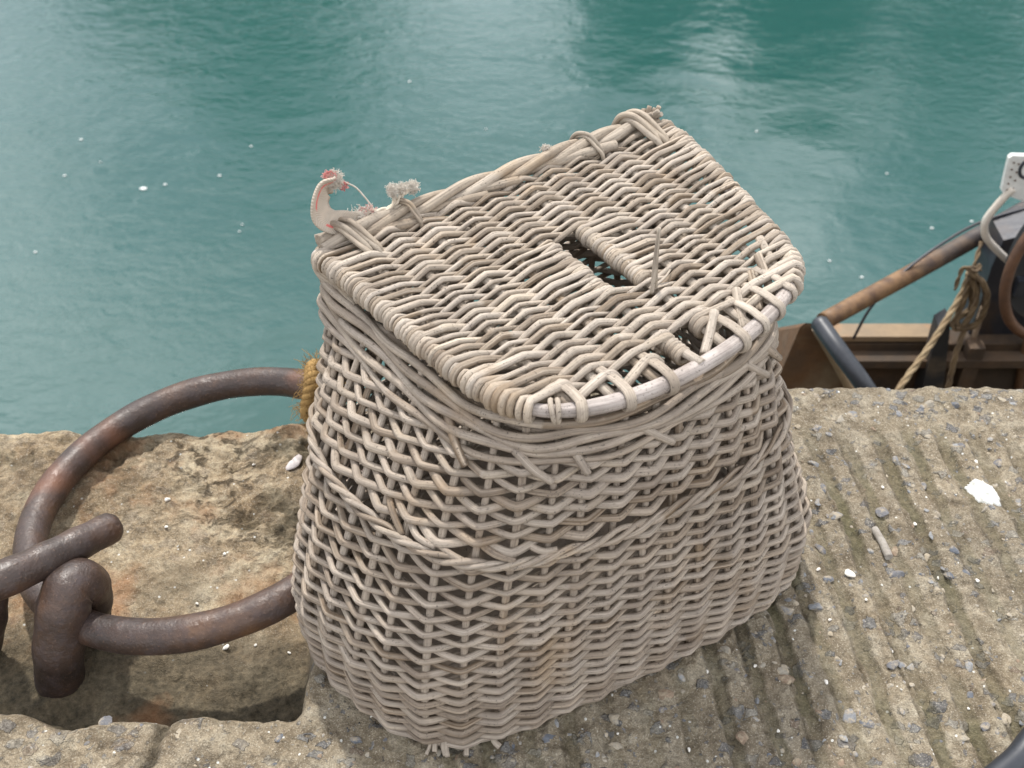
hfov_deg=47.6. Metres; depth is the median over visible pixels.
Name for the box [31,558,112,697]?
iron staple
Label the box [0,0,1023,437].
water
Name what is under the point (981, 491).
bird dropping
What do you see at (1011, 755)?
hose
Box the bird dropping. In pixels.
[965,479,1000,505]
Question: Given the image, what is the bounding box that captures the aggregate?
[20,388,1023,767]
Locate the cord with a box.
[953,241,983,290]
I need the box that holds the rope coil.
[945,272,990,387]
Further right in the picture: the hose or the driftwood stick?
the hose
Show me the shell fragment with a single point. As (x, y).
(848, 573)
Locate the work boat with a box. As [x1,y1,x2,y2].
[776,153,1023,389]
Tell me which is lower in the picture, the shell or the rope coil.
the shell
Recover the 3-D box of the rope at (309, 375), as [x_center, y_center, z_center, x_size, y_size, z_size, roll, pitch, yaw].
[-0.218,0.021,1.321,0.063,0.125,0.103,11,44,12]
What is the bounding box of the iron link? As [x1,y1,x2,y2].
[0,598,8,651]
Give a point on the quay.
(228, 498)
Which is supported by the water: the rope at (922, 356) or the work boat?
the work boat
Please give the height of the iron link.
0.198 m
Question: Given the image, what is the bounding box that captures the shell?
[285,454,301,470]
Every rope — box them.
[290,349,345,445]
[896,271,966,389]
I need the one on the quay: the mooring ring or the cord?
the mooring ring
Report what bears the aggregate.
on the quay
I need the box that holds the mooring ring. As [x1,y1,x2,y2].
[13,367,362,655]
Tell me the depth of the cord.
2.65 m
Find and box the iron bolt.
[0,513,123,600]
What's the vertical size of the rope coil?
0.422 m
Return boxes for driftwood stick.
[871,526,892,559]
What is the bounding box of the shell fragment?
[844,569,855,576]
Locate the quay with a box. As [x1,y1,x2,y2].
[0,386,1023,767]
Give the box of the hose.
[984,727,1023,767]
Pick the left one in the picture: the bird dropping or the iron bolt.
the iron bolt
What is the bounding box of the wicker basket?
[291,105,812,756]
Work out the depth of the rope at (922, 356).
2.72 m
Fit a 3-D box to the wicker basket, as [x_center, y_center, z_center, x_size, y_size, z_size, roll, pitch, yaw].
[0.031,0.025,1.053,0.520,0.400,0.380,-25,48,-25]

